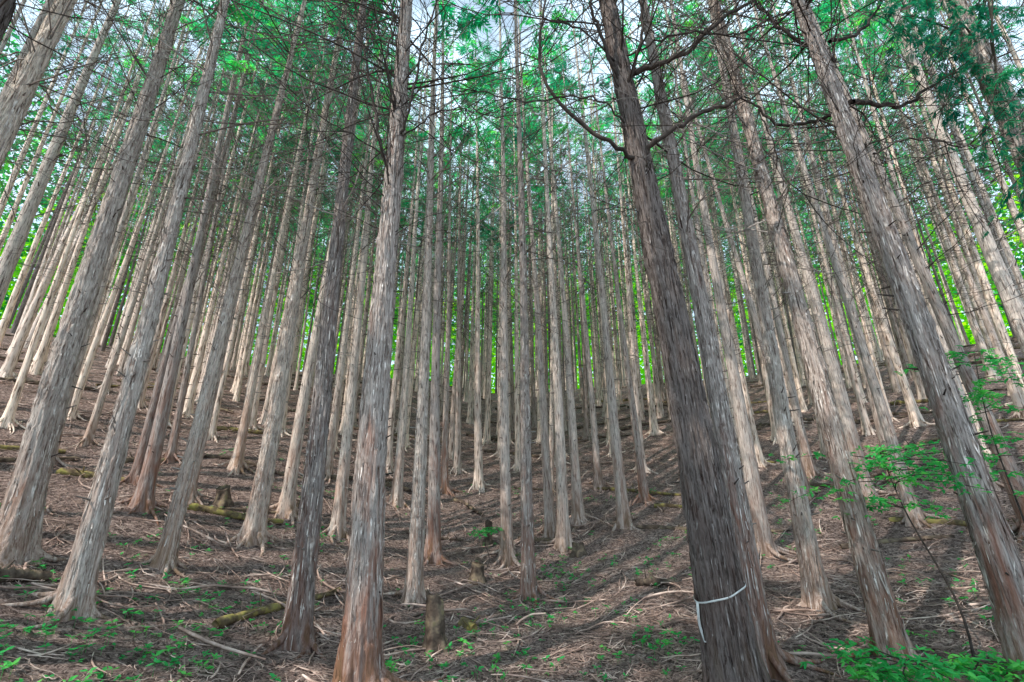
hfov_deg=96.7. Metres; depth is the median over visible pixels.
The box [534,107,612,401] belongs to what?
cypress tree
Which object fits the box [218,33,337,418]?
cypress tree
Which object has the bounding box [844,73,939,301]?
cypress tree
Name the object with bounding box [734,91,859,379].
cypress tree
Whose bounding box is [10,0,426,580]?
cypress tree
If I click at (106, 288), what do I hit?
cypress tree
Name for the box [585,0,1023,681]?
cypress tree
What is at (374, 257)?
cypress tree
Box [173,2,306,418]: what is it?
cypress tree
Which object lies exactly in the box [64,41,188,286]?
cypress tree
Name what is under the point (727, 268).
cypress tree
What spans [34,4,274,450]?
cypress tree
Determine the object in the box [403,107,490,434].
cypress tree
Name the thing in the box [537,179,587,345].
cypress tree
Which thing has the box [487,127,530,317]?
cypress tree
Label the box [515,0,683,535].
cypress tree
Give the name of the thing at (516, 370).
cypress tree
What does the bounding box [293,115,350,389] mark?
cypress tree
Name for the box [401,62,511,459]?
cypress tree
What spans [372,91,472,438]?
cypress tree
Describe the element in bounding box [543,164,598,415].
cypress tree
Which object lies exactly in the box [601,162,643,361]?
cypress tree
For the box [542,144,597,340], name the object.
cypress tree
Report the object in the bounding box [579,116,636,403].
cypress tree
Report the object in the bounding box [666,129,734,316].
cypress tree
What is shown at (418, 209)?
cypress tree
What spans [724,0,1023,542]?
cypress tree
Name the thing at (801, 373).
cypress tree
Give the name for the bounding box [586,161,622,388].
cypress tree
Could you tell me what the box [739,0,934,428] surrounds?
cypress tree
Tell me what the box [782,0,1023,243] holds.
cypress tree
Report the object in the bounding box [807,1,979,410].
cypress tree
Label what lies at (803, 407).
cypress tree
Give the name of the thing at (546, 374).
cypress tree
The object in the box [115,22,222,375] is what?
cypress tree
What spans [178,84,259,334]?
cypress tree
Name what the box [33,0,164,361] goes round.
cypress tree
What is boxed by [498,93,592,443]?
cypress tree
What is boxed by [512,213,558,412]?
cypress tree
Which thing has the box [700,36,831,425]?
cypress tree
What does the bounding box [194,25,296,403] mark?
cypress tree
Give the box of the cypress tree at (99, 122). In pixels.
[30,12,164,300]
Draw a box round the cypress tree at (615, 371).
[568,102,634,409]
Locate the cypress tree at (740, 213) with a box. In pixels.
[714,140,783,308]
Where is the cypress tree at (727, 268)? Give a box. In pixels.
[671,77,786,334]
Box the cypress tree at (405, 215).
[370,118,426,310]
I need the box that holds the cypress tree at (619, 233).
[592,103,660,410]
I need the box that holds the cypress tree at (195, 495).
[108,1,369,512]
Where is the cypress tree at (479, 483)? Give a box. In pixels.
[421,28,537,493]
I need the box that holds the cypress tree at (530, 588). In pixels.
[401,0,634,608]
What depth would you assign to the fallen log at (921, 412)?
13.35 m
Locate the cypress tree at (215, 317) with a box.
[188,29,297,391]
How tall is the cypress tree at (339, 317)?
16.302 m
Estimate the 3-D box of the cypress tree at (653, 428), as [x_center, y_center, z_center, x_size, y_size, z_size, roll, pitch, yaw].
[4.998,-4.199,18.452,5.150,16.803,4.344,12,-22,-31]
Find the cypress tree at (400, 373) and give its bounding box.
[396,130,435,400]
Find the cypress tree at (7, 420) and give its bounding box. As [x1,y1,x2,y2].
[0,0,224,433]
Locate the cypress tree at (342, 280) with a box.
[299,57,390,419]
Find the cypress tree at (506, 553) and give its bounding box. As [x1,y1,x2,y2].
[421,0,621,578]
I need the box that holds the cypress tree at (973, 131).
[897,13,1018,256]
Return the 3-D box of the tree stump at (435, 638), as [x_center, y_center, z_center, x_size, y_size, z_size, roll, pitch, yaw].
[-0.871,3.208,5.079,0.350,0.775,0.386,-4,-21,-1]
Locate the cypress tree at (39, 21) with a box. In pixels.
[0,0,185,284]
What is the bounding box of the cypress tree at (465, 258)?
[443,124,497,349]
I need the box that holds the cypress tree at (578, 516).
[480,0,640,531]
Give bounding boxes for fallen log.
[0,356,45,364]
[0,377,95,390]
[0,444,65,453]
[0,455,80,461]
[0,560,52,582]
[55,466,125,481]
[95,384,179,388]
[125,453,164,462]
[188,503,283,523]
[203,453,284,475]
[212,585,341,628]
[216,426,263,433]
[220,408,233,412]
[223,507,297,515]
[308,418,396,440]
[325,474,392,481]
[385,480,411,491]
[406,527,462,540]
[452,498,481,514]
[458,615,480,632]
[466,433,514,441]
[484,450,540,457]
[514,486,542,489]
[518,535,550,541]
[576,405,625,408]
[577,415,645,428]
[577,434,630,439]
[597,484,680,495]
[619,420,670,430]
[635,569,674,588]
[636,522,789,532]
[654,501,681,507]
[754,407,807,413]
[755,422,811,427]
[803,418,873,422]
[809,482,875,487]
[839,532,954,548]
[855,415,907,423]
[864,437,939,458]
[870,467,933,476]
[888,517,1017,529]
[890,399,928,404]
[891,410,932,414]
[916,388,1006,394]
[968,345,1018,356]
[970,357,1023,364]
[978,415,1022,422]
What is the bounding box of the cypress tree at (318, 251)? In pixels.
[276,139,335,318]
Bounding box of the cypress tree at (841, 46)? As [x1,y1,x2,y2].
[763,0,999,322]
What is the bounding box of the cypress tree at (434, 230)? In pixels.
[400,143,462,321]
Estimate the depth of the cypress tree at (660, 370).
23.08 m
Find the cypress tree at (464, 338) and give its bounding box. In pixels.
[441,168,498,417]
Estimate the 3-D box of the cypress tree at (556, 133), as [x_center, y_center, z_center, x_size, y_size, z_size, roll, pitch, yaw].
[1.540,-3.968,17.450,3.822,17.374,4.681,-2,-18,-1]
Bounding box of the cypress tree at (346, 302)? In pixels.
[328,136,377,386]
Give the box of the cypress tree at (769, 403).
[677,30,822,444]
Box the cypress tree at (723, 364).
[643,52,749,437]
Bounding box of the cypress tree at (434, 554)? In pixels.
[321,0,527,566]
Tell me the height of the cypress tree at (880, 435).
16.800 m
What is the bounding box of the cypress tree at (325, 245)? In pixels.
[285,143,353,311]
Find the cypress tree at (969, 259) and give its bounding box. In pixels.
[847,0,1018,395]
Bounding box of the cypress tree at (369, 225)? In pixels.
[341,129,410,312]
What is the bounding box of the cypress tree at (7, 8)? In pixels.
[0,0,273,157]
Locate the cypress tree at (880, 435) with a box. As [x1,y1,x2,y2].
[734,1,959,486]
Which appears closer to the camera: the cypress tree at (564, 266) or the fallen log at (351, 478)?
the fallen log at (351, 478)
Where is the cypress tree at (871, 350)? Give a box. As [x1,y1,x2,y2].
[764,0,900,421]
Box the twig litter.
[0,326,1023,681]
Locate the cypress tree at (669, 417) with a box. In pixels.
[614,120,685,419]
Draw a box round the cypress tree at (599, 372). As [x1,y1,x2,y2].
[569,161,625,399]
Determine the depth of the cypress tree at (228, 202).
23.63 m
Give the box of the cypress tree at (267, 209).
[214,92,298,388]
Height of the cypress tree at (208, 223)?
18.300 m
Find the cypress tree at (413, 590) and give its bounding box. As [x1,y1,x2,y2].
[285,0,572,609]
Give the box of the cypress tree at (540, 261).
[487,52,596,460]
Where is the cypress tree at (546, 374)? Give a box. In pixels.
[519,144,565,419]
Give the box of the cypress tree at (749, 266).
[703,112,775,318]
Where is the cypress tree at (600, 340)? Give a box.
[573,110,627,416]
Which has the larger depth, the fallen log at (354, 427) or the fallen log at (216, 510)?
the fallen log at (354, 427)
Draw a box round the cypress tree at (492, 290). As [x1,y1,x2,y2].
[462,184,514,415]
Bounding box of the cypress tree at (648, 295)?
[617,122,682,404]
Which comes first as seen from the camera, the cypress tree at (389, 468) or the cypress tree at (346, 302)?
the cypress tree at (389, 468)
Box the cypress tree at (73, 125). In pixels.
[0,0,185,318]
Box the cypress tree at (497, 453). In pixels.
[446,54,544,461]
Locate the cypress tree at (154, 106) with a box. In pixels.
[50,0,216,264]
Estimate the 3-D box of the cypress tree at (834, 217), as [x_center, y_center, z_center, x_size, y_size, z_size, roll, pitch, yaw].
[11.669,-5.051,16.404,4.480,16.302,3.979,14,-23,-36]
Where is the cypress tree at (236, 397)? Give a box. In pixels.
[222,25,333,401]
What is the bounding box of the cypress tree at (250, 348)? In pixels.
[244,127,301,375]
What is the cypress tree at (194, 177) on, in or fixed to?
on the ground at (600, 502)
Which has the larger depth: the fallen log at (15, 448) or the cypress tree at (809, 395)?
the cypress tree at (809, 395)
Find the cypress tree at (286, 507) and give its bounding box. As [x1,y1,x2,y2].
[218,7,429,530]
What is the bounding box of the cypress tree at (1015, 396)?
[820,0,1023,418]
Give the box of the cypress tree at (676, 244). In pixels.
[650,126,695,329]
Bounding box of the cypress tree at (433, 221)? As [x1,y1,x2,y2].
[409,151,452,311]
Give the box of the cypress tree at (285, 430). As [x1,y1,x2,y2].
[236,0,375,439]
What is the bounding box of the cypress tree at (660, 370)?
[615,170,672,399]
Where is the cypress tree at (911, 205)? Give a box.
[839,32,954,309]
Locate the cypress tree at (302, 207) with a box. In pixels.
[231,0,380,452]
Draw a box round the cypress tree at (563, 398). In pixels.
[528,116,592,430]
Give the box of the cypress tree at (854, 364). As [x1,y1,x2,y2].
[756,22,875,402]
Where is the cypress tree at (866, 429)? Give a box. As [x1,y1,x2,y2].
[751,13,884,436]
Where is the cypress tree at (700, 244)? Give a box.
[612,0,816,514]
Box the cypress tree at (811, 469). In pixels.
[665,0,870,481]
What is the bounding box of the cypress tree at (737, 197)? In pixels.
[704,79,789,311]
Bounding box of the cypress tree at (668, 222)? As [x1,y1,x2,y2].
[619,127,689,320]
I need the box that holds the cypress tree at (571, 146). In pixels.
[556,136,612,400]
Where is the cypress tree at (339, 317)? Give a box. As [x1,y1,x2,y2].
[316,109,403,377]
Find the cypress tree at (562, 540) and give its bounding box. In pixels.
[470,1,634,555]
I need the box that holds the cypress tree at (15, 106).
[0,0,290,189]
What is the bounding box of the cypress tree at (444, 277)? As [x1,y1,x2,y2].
[413,141,473,350]
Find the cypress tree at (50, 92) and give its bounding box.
[1,1,120,254]
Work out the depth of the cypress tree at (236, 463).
10.51 m
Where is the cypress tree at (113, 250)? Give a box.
[35,0,264,467]
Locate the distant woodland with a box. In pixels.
[0,12,1023,392]
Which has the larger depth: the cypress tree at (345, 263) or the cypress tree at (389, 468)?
the cypress tree at (345, 263)
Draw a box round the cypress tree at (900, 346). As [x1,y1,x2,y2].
[803,36,934,378]
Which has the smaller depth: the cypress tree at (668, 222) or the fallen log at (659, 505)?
the fallen log at (659, 505)
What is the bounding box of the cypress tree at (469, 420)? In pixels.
[443,161,495,423]
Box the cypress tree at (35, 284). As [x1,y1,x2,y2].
[5,14,153,353]
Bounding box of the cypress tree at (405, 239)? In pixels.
[370,116,427,324]
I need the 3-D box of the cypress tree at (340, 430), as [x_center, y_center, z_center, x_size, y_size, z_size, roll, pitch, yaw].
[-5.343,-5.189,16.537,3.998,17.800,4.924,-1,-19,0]
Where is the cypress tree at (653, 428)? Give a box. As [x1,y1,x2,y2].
[580,111,684,437]
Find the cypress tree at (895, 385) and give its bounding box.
[785,17,934,392]
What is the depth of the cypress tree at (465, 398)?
26.13 m
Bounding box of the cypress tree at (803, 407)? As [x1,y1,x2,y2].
[706,73,812,411]
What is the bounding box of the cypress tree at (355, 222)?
[314,108,382,322]
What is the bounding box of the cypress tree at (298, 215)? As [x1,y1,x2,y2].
[261,78,346,310]
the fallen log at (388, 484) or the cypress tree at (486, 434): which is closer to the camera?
the fallen log at (388, 484)
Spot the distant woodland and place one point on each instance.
(642, 372)
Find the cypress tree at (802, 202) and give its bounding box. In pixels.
[788,99,879,313]
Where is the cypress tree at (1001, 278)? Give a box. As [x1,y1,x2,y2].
[782,0,1023,375]
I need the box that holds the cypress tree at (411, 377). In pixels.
[369,87,488,451]
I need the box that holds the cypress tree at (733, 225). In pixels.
[710,138,779,315]
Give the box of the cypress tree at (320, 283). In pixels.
[311,120,371,386]
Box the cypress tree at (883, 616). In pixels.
[571,0,951,676]
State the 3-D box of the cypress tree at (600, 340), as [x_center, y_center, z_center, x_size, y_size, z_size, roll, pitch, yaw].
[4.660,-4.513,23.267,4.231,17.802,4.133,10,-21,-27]
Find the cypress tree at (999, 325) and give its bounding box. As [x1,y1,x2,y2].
[857,1,1023,409]
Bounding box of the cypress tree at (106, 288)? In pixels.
[58,0,221,384]
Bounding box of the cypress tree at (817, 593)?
[555,0,906,625]
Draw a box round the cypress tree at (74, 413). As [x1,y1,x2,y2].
[65,0,254,421]
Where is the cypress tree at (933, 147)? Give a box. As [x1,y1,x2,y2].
[870,7,1014,314]
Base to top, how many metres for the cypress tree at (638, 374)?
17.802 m
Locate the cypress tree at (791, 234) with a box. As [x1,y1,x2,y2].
[761,104,840,304]
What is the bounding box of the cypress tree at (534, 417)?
[505,125,568,427]
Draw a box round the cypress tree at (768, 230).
[727,95,810,378]
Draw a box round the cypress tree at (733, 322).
[678,82,754,414]
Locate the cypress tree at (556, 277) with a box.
[495,53,607,467]
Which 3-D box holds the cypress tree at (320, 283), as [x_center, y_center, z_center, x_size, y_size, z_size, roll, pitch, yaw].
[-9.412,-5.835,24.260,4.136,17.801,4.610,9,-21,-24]
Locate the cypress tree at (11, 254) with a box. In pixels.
[0,0,223,307]
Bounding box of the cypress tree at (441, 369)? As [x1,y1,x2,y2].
[417,151,484,399]
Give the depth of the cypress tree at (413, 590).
8.03 m
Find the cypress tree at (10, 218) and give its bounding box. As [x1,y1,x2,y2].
[0,0,172,271]
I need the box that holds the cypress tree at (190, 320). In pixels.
[128,0,317,427]
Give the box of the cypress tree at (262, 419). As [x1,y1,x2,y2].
[230,4,362,424]
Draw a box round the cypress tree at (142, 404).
[137,0,275,410]
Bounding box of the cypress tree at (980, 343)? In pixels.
[847,4,1002,380]
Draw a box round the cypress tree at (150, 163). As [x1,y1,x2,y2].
[87,54,194,271]
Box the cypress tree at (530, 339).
[517,148,547,405]
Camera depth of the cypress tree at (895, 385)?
16.67 m
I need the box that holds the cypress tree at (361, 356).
[329,51,419,427]
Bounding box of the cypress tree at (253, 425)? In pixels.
[225,4,358,429]
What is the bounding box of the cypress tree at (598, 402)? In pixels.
[565,147,611,405]
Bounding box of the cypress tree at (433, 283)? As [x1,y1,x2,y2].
[397,114,469,365]
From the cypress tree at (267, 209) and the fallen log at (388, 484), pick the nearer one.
the fallen log at (388, 484)
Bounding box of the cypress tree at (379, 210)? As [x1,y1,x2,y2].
[341,132,413,317]
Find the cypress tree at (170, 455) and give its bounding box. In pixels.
[107,4,324,467]
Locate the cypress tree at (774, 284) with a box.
[722,125,801,372]
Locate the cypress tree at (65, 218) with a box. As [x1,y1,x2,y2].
[23,12,150,286]
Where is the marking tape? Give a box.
[693,581,745,641]
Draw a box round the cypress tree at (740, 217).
[701,49,789,314]
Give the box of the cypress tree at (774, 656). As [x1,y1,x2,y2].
[458,0,955,681]
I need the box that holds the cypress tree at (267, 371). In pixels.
[249,122,314,376]
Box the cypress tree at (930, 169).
[890,42,1000,258]
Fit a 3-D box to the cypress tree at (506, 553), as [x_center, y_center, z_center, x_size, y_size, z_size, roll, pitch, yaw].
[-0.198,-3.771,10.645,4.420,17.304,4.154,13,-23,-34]
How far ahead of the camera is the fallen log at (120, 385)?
14.10 m
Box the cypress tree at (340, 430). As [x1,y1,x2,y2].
[318,34,417,439]
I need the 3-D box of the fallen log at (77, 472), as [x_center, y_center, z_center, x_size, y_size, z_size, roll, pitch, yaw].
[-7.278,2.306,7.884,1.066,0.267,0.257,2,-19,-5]
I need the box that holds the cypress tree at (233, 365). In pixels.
[230,117,304,369]
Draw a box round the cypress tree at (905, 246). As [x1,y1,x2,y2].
[822,7,956,305]
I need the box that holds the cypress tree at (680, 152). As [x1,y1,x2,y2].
[656,120,728,320]
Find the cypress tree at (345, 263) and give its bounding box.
[311,178,368,348]
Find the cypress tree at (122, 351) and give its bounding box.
[116,86,212,364]
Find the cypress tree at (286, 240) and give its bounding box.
[248,82,332,381]
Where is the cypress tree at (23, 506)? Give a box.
[0,0,327,568]
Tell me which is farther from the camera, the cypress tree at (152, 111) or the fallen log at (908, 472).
the cypress tree at (152, 111)
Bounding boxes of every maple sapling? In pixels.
[768,440,1023,656]
[895,345,1023,521]
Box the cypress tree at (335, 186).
[289,69,373,327]
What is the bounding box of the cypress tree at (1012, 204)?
[868,0,1023,300]
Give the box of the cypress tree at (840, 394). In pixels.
[677,2,920,504]
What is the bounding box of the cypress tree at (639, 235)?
[563,10,725,483]
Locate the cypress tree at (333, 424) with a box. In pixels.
[289,26,440,485]
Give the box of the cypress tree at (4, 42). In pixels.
[0,0,151,250]
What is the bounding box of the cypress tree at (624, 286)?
[593,167,654,335]
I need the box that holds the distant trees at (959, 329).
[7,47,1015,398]
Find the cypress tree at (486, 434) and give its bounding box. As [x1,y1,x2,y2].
[451,70,536,444]
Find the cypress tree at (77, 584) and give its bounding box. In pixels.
[1,0,437,629]
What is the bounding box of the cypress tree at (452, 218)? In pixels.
[401,93,481,326]
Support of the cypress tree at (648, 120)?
on the ground at (600, 502)
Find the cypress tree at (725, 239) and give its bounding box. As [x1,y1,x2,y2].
[693,149,741,326]
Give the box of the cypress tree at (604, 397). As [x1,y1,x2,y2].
[556,104,644,428]
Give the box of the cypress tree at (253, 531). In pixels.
[217,0,437,564]
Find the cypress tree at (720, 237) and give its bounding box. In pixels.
[687,141,742,313]
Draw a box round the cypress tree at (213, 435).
[176,0,341,442]
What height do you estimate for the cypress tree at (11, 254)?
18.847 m
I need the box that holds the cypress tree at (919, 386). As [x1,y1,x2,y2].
[786,0,930,399]
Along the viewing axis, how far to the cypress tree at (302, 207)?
13.56 m
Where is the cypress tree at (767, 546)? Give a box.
[574,0,824,561]
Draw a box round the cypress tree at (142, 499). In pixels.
[37,0,339,525]
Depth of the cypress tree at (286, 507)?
9.13 m
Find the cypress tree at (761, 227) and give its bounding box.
[718,95,817,363]
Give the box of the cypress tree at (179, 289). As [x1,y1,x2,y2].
[154,99,232,371]
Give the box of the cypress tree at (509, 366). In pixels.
[466,89,545,444]
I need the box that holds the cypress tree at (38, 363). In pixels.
[24,0,174,374]
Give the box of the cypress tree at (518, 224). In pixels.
[480,109,571,343]
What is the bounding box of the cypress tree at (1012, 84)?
[929,0,1023,246]
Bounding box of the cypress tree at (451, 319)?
[420,144,493,338]
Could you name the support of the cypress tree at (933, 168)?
on the ground at (600, 502)
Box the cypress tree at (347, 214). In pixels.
[312,106,377,309]
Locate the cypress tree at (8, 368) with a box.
[0,2,217,377]
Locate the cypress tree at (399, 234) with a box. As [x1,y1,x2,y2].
[348,157,433,331]
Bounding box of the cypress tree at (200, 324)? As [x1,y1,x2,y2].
[175,62,283,382]
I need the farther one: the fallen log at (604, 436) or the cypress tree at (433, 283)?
the cypress tree at (433, 283)
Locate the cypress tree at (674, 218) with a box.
[629,102,712,336]
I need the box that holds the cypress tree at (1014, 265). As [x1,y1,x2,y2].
[783,0,1023,311]
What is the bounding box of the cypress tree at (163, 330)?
[142,80,239,367]
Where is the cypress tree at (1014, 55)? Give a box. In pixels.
[856,0,1023,275]
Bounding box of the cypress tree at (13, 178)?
[0,0,132,237]
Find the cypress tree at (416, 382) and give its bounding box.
[403,132,446,391]
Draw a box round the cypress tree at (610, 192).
[583,20,696,459]
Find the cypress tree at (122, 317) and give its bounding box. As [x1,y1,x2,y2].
[88,47,215,367]
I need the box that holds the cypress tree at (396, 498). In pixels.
[334,14,497,513]
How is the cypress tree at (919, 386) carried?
on the ground at (600, 502)
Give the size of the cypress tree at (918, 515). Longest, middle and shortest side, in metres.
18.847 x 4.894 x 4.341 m
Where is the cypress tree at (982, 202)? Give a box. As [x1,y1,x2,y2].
[849,0,1023,304]
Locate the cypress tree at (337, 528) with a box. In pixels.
[255,1,465,549]
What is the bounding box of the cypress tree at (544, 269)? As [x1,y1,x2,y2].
[527,150,570,325]
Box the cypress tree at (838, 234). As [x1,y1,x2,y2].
[782,67,881,378]
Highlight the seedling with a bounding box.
[468,527,502,566]
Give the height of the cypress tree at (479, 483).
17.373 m
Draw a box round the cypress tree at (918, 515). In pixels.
[678,0,964,531]
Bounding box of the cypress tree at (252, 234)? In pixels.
[221,123,298,374]
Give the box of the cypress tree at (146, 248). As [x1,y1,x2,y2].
[91,0,245,394]
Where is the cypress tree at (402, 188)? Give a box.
[326,65,466,351]
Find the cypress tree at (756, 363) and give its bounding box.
[709,139,761,384]
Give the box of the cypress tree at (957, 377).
[785,0,1021,495]
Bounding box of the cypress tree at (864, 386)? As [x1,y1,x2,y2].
[776,76,872,387]
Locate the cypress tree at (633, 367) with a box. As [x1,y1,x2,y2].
[563,52,702,473]
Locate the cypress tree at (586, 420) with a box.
[537,113,616,441]
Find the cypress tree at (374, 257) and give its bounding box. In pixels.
[347,153,416,315]
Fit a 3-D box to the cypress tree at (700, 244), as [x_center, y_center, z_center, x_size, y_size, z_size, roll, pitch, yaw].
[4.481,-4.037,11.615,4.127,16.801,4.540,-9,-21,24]
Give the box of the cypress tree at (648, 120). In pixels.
[611,6,731,431]
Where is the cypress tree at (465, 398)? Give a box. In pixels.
[452,222,490,401]
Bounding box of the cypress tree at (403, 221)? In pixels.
[367,138,418,304]
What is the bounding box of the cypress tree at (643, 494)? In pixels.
[535,14,669,506]
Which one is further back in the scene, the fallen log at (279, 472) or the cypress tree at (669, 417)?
the cypress tree at (669, 417)
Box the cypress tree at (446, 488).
[398,0,516,501]
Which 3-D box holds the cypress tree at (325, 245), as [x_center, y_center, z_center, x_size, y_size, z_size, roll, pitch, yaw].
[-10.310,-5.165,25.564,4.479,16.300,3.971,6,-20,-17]
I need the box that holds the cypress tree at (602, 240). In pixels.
[563,91,653,433]
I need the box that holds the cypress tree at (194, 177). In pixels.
[118,66,219,268]
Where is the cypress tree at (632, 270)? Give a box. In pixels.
[613,156,651,392]
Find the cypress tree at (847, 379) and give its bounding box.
[774,81,871,387]
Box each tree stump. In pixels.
[211,485,233,508]
[421,589,448,654]
[467,562,486,584]
[481,519,492,545]
[569,542,587,557]
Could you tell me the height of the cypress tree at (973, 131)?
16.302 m
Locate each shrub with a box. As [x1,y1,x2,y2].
[799,636,1002,681]
[911,644,1023,681]
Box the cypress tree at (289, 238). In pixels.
[246,118,311,316]
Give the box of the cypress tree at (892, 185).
[819,32,956,266]
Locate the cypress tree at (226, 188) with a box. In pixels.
[162,53,280,274]
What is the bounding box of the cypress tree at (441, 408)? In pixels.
[416,157,471,416]
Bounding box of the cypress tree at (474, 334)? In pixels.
[452,153,497,408]
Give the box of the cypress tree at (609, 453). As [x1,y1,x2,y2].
[546,37,642,457]
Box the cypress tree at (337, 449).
[291,45,421,451]
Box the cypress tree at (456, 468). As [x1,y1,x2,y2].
[409,77,511,475]
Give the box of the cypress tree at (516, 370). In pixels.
[463,60,567,471]
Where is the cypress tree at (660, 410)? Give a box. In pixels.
[600,74,685,418]
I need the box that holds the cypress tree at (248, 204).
[208,57,292,328]
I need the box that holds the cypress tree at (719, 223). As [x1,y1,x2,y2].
[678,118,748,325]
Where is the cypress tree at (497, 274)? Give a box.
[468,135,519,332]
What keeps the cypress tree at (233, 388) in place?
on the ground at (600, 502)
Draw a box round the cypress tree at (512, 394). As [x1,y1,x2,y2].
[475,136,542,430]
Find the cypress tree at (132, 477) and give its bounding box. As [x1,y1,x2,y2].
[108,0,330,486]
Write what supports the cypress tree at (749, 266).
on the ground at (600, 502)
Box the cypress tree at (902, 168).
[837,40,949,289]
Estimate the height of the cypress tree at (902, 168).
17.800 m
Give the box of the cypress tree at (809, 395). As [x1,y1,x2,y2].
[730,42,831,404]
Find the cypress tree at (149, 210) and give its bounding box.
[119,78,210,356]
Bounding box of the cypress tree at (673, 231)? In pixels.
[629,105,741,340]
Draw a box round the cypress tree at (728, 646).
[314,0,843,681]
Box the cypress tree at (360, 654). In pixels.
[176,0,633,681]
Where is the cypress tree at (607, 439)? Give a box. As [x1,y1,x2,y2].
[558,62,651,445]
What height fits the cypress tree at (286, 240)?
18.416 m
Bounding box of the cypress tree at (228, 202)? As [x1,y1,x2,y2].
[175,77,263,283]
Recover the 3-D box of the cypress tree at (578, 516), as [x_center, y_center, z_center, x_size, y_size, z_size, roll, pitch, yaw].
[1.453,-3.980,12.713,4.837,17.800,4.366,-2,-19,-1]
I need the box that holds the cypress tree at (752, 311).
[618,0,822,499]
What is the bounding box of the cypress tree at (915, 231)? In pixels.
[783,0,1014,457]
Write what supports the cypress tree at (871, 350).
on the ground at (600, 502)
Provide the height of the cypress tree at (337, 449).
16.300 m
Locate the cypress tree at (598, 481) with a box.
[511,25,666,493]
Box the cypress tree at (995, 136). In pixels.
[903,2,1023,277]
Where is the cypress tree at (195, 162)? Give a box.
[75,18,273,412]
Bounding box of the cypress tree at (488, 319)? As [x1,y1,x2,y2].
[475,162,497,403]
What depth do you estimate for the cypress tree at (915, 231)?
11.63 m
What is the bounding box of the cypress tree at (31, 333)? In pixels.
[23,1,208,348]
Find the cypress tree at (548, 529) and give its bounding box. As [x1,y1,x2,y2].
[451,0,603,541]
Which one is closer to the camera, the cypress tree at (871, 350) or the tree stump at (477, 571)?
the tree stump at (477, 571)
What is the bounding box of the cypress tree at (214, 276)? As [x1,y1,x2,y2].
[193,93,255,365]
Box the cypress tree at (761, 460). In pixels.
[636,0,812,468]
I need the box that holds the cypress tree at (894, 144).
[850,38,948,272]
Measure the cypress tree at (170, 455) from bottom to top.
16.796 m
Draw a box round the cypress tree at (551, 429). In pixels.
[499,24,616,494]
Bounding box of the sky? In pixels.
[0,0,1023,392]
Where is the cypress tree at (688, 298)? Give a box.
[640,77,704,373]
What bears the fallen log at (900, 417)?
on the ground at (600, 502)
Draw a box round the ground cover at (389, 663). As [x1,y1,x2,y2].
[0,448,993,681]
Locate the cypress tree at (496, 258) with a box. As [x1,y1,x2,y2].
[465,119,541,434]
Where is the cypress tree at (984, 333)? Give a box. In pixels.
[872,54,994,357]
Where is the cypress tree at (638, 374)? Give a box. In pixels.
[583,95,678,419]
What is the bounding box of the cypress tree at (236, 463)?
[176,2,366,476]
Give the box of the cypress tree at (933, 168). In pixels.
[891,52,997,263]
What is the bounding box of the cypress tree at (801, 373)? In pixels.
[747,139,822,386]
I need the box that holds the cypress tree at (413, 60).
[339,54,447,440]
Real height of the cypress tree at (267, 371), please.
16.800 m
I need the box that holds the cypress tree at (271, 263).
[245,104,316,386]
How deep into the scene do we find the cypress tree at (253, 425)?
14.08 m
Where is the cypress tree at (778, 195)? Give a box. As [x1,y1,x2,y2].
[716,25,854,324]
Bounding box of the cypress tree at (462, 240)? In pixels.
[431,119,487,356]
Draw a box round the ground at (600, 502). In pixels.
[0,328,1023,681]
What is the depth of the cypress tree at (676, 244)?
22.78 m
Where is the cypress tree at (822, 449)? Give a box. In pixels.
[682,0,868,461]
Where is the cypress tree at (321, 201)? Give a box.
[270,65,357,329]
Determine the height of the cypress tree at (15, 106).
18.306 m
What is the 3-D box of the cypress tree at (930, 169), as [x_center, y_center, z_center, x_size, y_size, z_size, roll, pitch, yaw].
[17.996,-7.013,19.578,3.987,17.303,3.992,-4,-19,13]
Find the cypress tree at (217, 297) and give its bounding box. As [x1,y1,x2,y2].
[201,96,261,370]
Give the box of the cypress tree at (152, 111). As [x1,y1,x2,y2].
[76,32,192,287]
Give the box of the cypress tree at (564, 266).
[546,186,596,329]
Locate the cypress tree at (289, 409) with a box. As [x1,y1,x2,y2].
[247,72,365,412]
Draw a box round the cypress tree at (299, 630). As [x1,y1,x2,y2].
[39,0,494,659]
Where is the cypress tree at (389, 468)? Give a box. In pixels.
[344,39,467,476]
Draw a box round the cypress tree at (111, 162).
[38,54,175,244]
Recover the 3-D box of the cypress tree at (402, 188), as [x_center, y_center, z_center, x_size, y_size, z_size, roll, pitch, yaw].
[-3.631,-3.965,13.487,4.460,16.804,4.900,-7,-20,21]
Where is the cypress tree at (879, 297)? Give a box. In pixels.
[810,82,896,332]
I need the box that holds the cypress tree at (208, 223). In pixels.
[149,3,284,278]
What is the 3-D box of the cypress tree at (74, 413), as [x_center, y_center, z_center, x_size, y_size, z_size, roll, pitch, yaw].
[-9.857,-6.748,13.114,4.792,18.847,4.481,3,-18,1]
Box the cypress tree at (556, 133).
[508,70,596,456]
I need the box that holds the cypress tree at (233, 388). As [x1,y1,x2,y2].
[179,49,312,393]
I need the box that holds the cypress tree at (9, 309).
[0,0,162,346]
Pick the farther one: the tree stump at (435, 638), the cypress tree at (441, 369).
the cypress tree at (441, 369)
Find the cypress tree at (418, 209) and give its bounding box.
[376,131,434,357]
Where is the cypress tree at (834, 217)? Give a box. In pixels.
[773,48,883,385]
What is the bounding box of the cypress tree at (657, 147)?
[627,92,683,315]
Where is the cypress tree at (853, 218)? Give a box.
[801,86,876,286]
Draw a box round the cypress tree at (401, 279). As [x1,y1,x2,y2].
[394,156,423,353]

